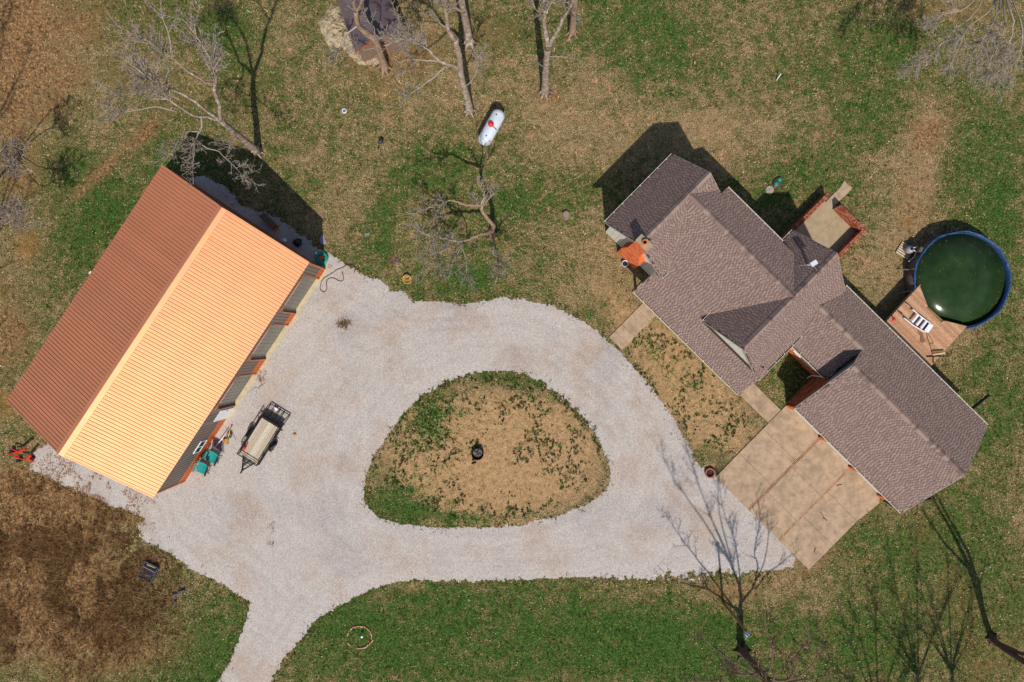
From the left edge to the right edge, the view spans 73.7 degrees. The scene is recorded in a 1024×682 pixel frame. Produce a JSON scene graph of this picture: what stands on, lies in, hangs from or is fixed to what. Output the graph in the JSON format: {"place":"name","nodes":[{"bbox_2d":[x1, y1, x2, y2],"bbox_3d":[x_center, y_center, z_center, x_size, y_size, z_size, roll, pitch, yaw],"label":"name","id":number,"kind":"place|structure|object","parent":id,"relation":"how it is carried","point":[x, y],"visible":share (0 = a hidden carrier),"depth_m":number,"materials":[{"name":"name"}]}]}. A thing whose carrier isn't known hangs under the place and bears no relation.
{"place":"outdoors","nodes":[
{"label":"outdoors","id":0,"kind":"place"},
{"bbox_2d":[213,439,223,452],"bbox_3d":[-20.527,7.339,47.955,1.006,0.090,0.704,24,90,0],"label":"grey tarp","id":1,"kind":"object","parent":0,"point":[220,446],"visible":1,"depth_m":47.95,"materials":[{"name":"grey fabric"}]},
{"bbox_2d":[30,176,794,681],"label":"gravel driveway","id":2,"kind":"structure","parent":0,"point":[344,398],"depth_m":47.97,"materials":[{"name":"grey gravel"}]},
{"bbox_2d":[192,460,211,475],"bbox_3d":[-21.549,8.781,47.482,0.972,1.054,0.960,20,90,0],"label":"camp chair","id":3,"kind":"object","parent":2,"relation":"on","point":[201,467],"visible":1,"depth_m":47.55,"materials":[{"name":"teal fabric"}]},
{"bbox_2d":[202,449,222,465],"bbox_3d":[-20.809,8.037,47.482,0.972,1.054,0.960,28,90,0],"label":"camp chair","id":4,"kind":"object","parent":2,"relation":"on","point":[212,457],"visible":1,"depth_m":47.55,"materials":[{"name":"teal fabric"}]},
{"bbox_2d":[237,403,289,472],"bbox_3d":[-17.544,6.985,47.508,2.120,0.979,5.204,32,90,0],"label":"utility trailer","id":5,"kind":"object","parent":2,"relation":"on","point":[262,434],"visible":1,"depth_m":47.44,"materials":[{"name":"beige wood"}]},
{"bbox_2d":[259,209,281,231],"bbox_3d":[-16.757,-8.381,47.675,1.440,0.650,0.945,45,90,0],"label":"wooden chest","id":6,"kind":"object","parent":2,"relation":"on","point":[268,221],"visible":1,"depth_m":47.35,"materials":[{"name":"wood"}]},
{"bbox_2d":[292,238,301,246],"bbox_3d":[-15.035,-6.932,47.770,0.616,0.460,0.609,41,90,0],"label":"trash bag","id":7,"kind":"object","parent":2,"relation":"on","point":[297,242],"visible":1,"depth_m":47.69,"materials":[{"name":"black plastic"}]},
{"bbox_2d":[315,252,327,264],"bbox_3d":[-13.342,-5.801,47.870,0.951,0.244,0.944,0,90,0],"label":"garden hose","id":8,"kind":"object","parent":2,"relation":"on","point":[318,261],"visible":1,"depth_m":47.76,"materials":[{"name":"green rubber"}]},
{"bbox_2d":[320,264,355,291],"bbox_3d":[-12.299,-4.498,47.950,2.915,0.047,0.898,-32,90,0],"label":"extension cord","id":9,"kind":"object","parent":2,"relation":"on","point":[334,278],"visible":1,"depth_m":47.93,"materials":[{"name":"black rubber"}]},
{"bbox_2d":[0,0,1023,681],"bbox_3d":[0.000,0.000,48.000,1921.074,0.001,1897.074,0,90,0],"label":"ground","id":10,"kind":"structure","parent":0,"point":[504,440],"depth_m":48.00,"materials":[{"name":"plant"}]},
{"bbox_2d":[7,448,34,462],"bbox_3d":[-34.196,7.944,47.554,2.114,0.972,1.176,0,90,0],"label":"implement frame","id":11,"kind":"object","parent":10,"relation":"on","point":[30,457],"visible":1,"depth_m":47.54,"materials":[{"name":"red metal"}]},
{"bbox_2d":[0,135,42,234],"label":"bare sapling","id":12,"kind":"object","parent":10,"relation":"on","point":[15,221],"visible":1,"depth_m":42.63,"materials":[{"name":"grey plant"}]},
{"bbox_2d":[137,560,159,583],"bbox_3d":[-25.481,16.184,47.835,1.060,0.330,1.300,27,90,0],"label":"black crate","id":13,"kind":"object","parent":10,"relation":"on","point":[152,569],"visible":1,"depth_m":47.84,"materials":[{"name":"metal"}]},
{"bbox_2d":[6,165,326,497],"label":"barn","id":14,"kind":"structure","parent":10,"relation":"on","point":[168,332],"depth_m":42.75,"materials":[{"name":"orange metal"}]},
{"bbox_2d":[193,439,206,453],"bbox_3d":[-21.212,7.181,46.425,0.085,0.950,1.000,33,90,0],"label":"window","id":15,"kind":"structure","parent":14,"relation":"in","point":[202,443],"depth_m":46.38,"materials":[{"name":"white paint"}]},
{"bbox_2d":[213,408,232,421],"bbox_3d":[-19.804,5.067,46.925,0.160,2.050,0.880,33,90,0],"label":"walk door","id":16,"kind":"structure","parent":14,"relation":"in","point":[223,414],"depth_m":46.80,"materials":[{"name":"white paint"}]},
{"bbox_2d":[219,375,251,406],"bbox_3d":[-18.860,3.329,46.313,0.050,3.254,2.590,34,90,0],"label":"overhead door","id":17,"kind":"structure","parent":14,"relation":"in","point":[239,384],"depth_m":46.56,"materials":[{"name":"beige metal"}]},
{"bbox_2d":[251,325,284,357],"bbox_3d":[-16.657,0.002,46.640,0.050,2.600,2.770,33,90,0],"label":"overhead door","id":18,"kind":"structure","parent":14,"relation":"in","point":[272,334],"depth_m":46.55,"materials":[{"name":"beige metal"}]},
{"bbox_2d":[283,276,315,311],"bbox_3d":[-14.519,-3.229,46.343,0.050,3.194,2.820,34,90,0],"label":"overhead door","id":19,"kind":"structure","parent":14,"relation":"in","point":[305,284],"depth_m":46.53,"materials":[{"name":"white metal"}]},
{"bbox_2d":[91,0,264,190],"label":"bare tree","id":20,"kind":"object","parent":10,"relation":"on","point":[257,150],"visible":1,"depth_m":36.37,"materials":[{"name":"grey plant"}]},
{"bbox_2d":[171,589,184,597],"bbox_3d":[-23.407,17.651,47.888,1.014,0.272,0.381,-28,90,0],"label":"old log","id":21,"kind":"object","parent":10,"relation":"on","point":[173,595],"visible":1,"depth_m":47.81,"materials":[{"name":"grey wood"}]},
{"bbox_2d":[0,254,398,681],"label":"dead weeds","id":22,"kind":"object","parent":10,"relation":"on","point":[102,604],"visible":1,"depth_m":47.90,"materials":[{"name":"brown plant"}]},
{"bbox_2d":[320,235,326,243],"bbox_3d":[-13.314,-7.088,47.965,0.445,0.070,0.675,-22,90,0],"label":"grey rag","id":23,"kind":"object","parent":10,"relation":"on","point":[322,239],"visible":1,"depth_m":47.93,"materials":[{"name":"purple fabric"}]},
{"bbox_2d":[318,5,349,50],"bbox_3d":[-12.172,-21.967,47.752,2.500,0.593,3.400,-17,90,0],"label":"rubble mound","id":24,"kind":"object","parent":10,"relation":"on","point":[333,27],"visible":0.72,"depth_m":47.78,"materials":[{"name":"stone"}]},
{"bbox_2d":[347,625,373,648],"bbox_3d":[-10.675,20.816,47.960,1.885,0.141,1.661,0,90,0],"label":"flower bed edging","id":25,"kind":"object","parent":10,"relation":"on","point":[372,639],"visible":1,"depth_m":47.91,"materials":[{"name":"stone"}]},
{"bbox_2d":[346,40,378,65],"bbox_3d":[-10.378,-20.640,47.814,3.400,0.460,2.400,34,90,0],"label":"rubble mound","id":26,"kind":"object","parent":10,"relation":"on","point":[357,57],"visible":0.28,"depth_m":47.93,"materials":[{"name":"stone"}]},
{"bbox_2d":[337,0,403,61],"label":"garden shed","id":27,"kind":"structure","parent":10,"relation":"on","point":[383,13],"depth_m":45.50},
{"bbox_2d":[373,42,390,55],"bbox_3d":[-8.957,-20.039,47.040,0.900,1.880,0.040,-19,90,0],"label":"door","id":28,"kind":"structure","parent":27,"relation":"in","point":[386,52],"depth_m":47.11,"materials":[{"name":"brown wood"}]},
{"bbox_2d":[319,0,431,79],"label":"bare tree","id":29,"kind":"object","parent":10,"relation":"on","point":[384,67],"visible":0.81,"depth_m":42.09,"materials":[{"name":"beige plant"}]},
{"bbox_2d":[378,138,383,148],"bbox_3d":[-9.266,-13.817,47.834,0.340,0.332,0.702,20,90,0],"label":"plastic bucket","id":30,"kind":"object","parent":10,"relation":"on","point":[380,141],"visible":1,"depth_m":47.74,"materials":[{"name":"black plastic"}]},
{"bbox_2d":[402,274,410,283],"bbox_3d":[-7.359,-4.336,47.833,0.650,0.335,0.643,0,90,0],"label":"yellow tub","id":31,"kind":"object","parent":10,"relation":"on","point":[406,278],"visible":1,"depth_m":47.78,"materials":[{"name":"yellow plastic"}]},
{"bbox_2d":[28,169,798,681],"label":"weeds","id":32,"kind":"object","parent":10,"relation":"on","point":[526,459],"visible":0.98,"depth_m":47.97,"materials":[{"name":"green plant"}]},
{"bbox_2d":[373,0,492,118],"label":"bare tree","id":33,"kind":"object","parent":10,"relation":"on","point":[470,110],"visible":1,"depth_m":40.57,"materials":[{"name":"grey plant"}]},
{"bbox_2d":[396,171,512,297],"bbox_3d":[-3.328,-6.132,44.364,6.769,7.440,7.284,-11,90,0],"label":"crooked tree","id":34,"kind":"object","parent":10,"relation":"on","point":[490,233],"visible":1,"depth_m":43.70,"materials":[{"name":"beige plant"}]},
{"bbox_2d":[440,0,480,51],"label":"bare tree","id":35,"kind":"object","parent":10,"relation":"on","point":[469,42],"visible":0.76,"depth_m":45.70,"materials":[{"name":"grey plant"}]},
{"bbox_2d":[471,447,483,459],"bbox_3d":[-2.414,7.898,47.828,0.860,0.345,0.855,0,90,0],"label":"fire pit","id":36,"kind":"object","parent":10,"relation":"on","point":[477,453],"visible":1,"depth_m":47.91,"materials":[{"name":"metal"}]},
{"bbox_2d":[478,109,504,145],"bbox_3d":[-1.411,-14.722,47.205,0.956,1.590,2.702,29,90,0],"label":"propane tank","id":37,"kind":"object","parent":10,"relation":"on","point":[491,127],"visible":1,"depth_m":46.69,"materials":[{"name":"white metal"}]},
{"bbox_2d":[526,0,585,102],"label":"bare tree","id":38,"kind":"object","parent":10,"relation":"on","point":[545,92],"visible":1,"depth_m":39.58,"materials":[{"name":"grey plant"}]},
{"bbox_2d":[561,210,570,219],"bbox_3d":[3.801,-8.882,47.877,0.642,0.246,0.636,-43,90,0],"label":"tree stump","id":39,"kind":"object","parent":10,"relation":"on","point":[565,214],"visible":1,"depth_m":47.77,"materials":[{"name":"brown wood"}]},
{"bbox_2d":[563,0,579,40],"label":"bare tree","id":40,"kind":"object","parent":10,"relation":"on","point":[572,32],"visible":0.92,"depth_m":46.66,"materials":[{"name":"beige plant"}]},
{"bbox_2d":[622,260,628,266],"bbox_3d":[7.898,-5.414,47.840,0.480,0.320,0.480,0,90,0],"label":"white pot","id":41,"kind":"object","parent":10,"relation":"on","point":[625,263],"visible":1,"depth_m":47.75,"materials":[{"name":"ceramic"}]},
{"bbox_2d":[610,303,655,348],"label":"front walkway","id":42,"kind":"structure","parent":10,"relation":"on","point":[638,320],"depth_m":47.92,"materials":[{"name":"concrete"}]},
{"bbox_2d":[705,468,714,477],"bbox_3d":[13.880,9.250,47.890,0.720,0.220,0.715,0,90,0],"label":"clay ring","id":43,"kind":"object","parent":10,"relation":"on","point":[708,471],"visible":1,"depth_m":47.82,"materials":[{"name":"ceramic"}]},
{"bbox_2d":[722,601,749,636],"bbox_3d":[14.747,18.409,45.320,0.340,5.360,0.355,0,90,0],"label":"yard light","id":44,"kind":"object","parent":10,"relation":"on","point":[746,633],"visible":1,"depth_m":44.64,"materials":[{"name":"grey metal"}]},
{"bbox_2d":[740,384,779,421],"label":"side walkway","id":45,"kind":"structure","parent":10,"relation":"on","point":[759,401],"depth_m":47.92,"materials":[{"name":"concrete"}]},
{"bbox_2d":[682,604,855,681],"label":"bare tree","id":46,"kind":"object","parent":10,"relation":"on","point":[742,651],"visible":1,"depth_m":41.33,"materials":[{"name":"brown plant"}]},
{"bbox_2d":[765,186,773,193],"bbox_3d":[18.094,-10.617,47.935,0.580,0.130,0.580,0,90,0],"label":"concrete cover","id":47,"kind":"object","parent":10,"relation":"on","point":[768,190],"visible":1,"depth_m":47.91,"materials":[{"name":"beige concrete"}]},
{"bbox_2d":[773,177,782,186],"bbox_3d":[18.656,-11.156,47.910,0.570,0.180,0.855,38,90,0],"label":"septic riser","id":48,"kind":"object","parent":10,"relation":"on","point":[777,181],"visible":1,"depth_m":47.87,"materials":[{"name":"green plastic"}]},
{"bbox_2d":[604,153,987,512],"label":"house","id":49,"kind":"structure","parent":10,"relation":"on","point":[734,292],"depth_m":43.77,"materials":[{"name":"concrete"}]},
{"bbox_2d":[794,410,819,434],"bbox_3d":[20.582,5.619,46.780,2.620,2.280,0.080,45,90,0],"label":"garage door","id":50,"kind":"structure","parent":49,"relation":"in","point":[794,410],"depth_m":47.58,"materials":[{"name":"white metal"}]},
{"bbox_2d":[825,441,850,464],"bbox_3d":[22.772,7.778,46.780,2.470,2.280,0.080,45,90,0],"label":"garage door","id":51,"kind":"structure","parent":49,"relation":"in","point":[825,441],"depth_m":47.68,"materials":[{"name":"white metal"}]},
{"bbox_2d":[857,472,879,493],"bbox_3d":[24.851,9.833,46.780,2.420,2.280,0.080,45,90,0],"label":"garage door","id":52,"kind":"structure","parent":49,"relation":"in","point":[857,472],"depth_m":47.63,"materials":[{"name":"white metal"}]},
{"bbox_2d":[780,181,867,257],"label":"patio","id":53,"kind":"structure","parent":10,"relation":"on","point":[841,230],"depth_m":47.95,"materials":[{"name":"concrete"}]},
{"bbox_2d":[895,241,910,258],"bbox_3d":[27.562,-6.351,47.938,0.960,0.125,0.920,32,90,0],"label":"wooden pallet","id":54,"kind":"object","parent":10,"relation":"on","point":[903,253],"visible":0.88,"depth_m":47.88,"materials":[{"name":"beige wood"}]},
{"bbox_2d":[904,241,917,261],"bbox_3d":[27.751,-6.223,47.519,0.819,0.710,1.440,32,90,0],"label":"pool pump","id":55,"kind":"object","parent":54,"relation":"on","point":[909,249],"visible":1,"depth_m":47.42,"materials":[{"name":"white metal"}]},
{"bbox_2d":[884,284,966,366],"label":"pool deck","id":56,"kind":"structure","parent":10,"relation":"on","point":[944,334],"depth_m":46.70,"materials":[{"name":"brown wood"}]},
{"bbox_2d":[902,308,932,332],"bbox_3d":[27.567,-1.352,46.368,2.260,0.524,0.879,34,90,0],"label":"pool ladder","id":57,"kind":"object","parent":56,"relation":"on","point":[928,326],"visible":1,"depth_m":46.39,"materials":[{"name":"white plastic"}]},
{"bbox_2d":[897,226,1011,330],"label":"swimming pool","id":58,"kind":"structure","parent":10,"relation":"on","point":[963,277],"depth_m":47.14,"materials":[{"name":"liquid"}]},
{"bbox_2d":[895,0,1023,102],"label":"bare tree","id":59,"kind":"object","parent":10,"relation":"on","point":[988,34],"visible":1,"depth_m":39.85,"materials":[{"name":"grey plant"}]},
{"bbox_2d":[972,395,990,409],"bbox_3d":[32.788,4.420,47.930,1.960,0.148,0.148,-40,90,0],"label":"drain pipe","id":60,"kind":"object","parent":10,"relation":"on","point":[980,402],"visible":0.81,"depth_m":47.88,"materials":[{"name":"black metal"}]},
{"bbox_2d":[985,632,1023,664],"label":"bare tree","id":61,"kind":"object","parent":10,"relation":"on","point":[1012,652],"visible":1,"depth_m":45.72,"materials":[{"name":"brown plant"}]},
{"bbox_2d":[715,404,879,568],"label":"concrete driveway","id":62,"kind":"structure","parent":0,"point":[783,473],"depth_m":47.92,"materials":[{"name":"concrete"},{"name":"brick"}]},
{"bbox_2d":[917,329,925,342],"bbox_3d":[27.946,-0.361,46.686,0.396,0.020,1.014,-23,90,0],"label":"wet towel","id":63,"kind":"object","parent":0,"point":[922,339],"visible":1,"depth_m":46.68,"materials":[{"name":"brown fabric"}]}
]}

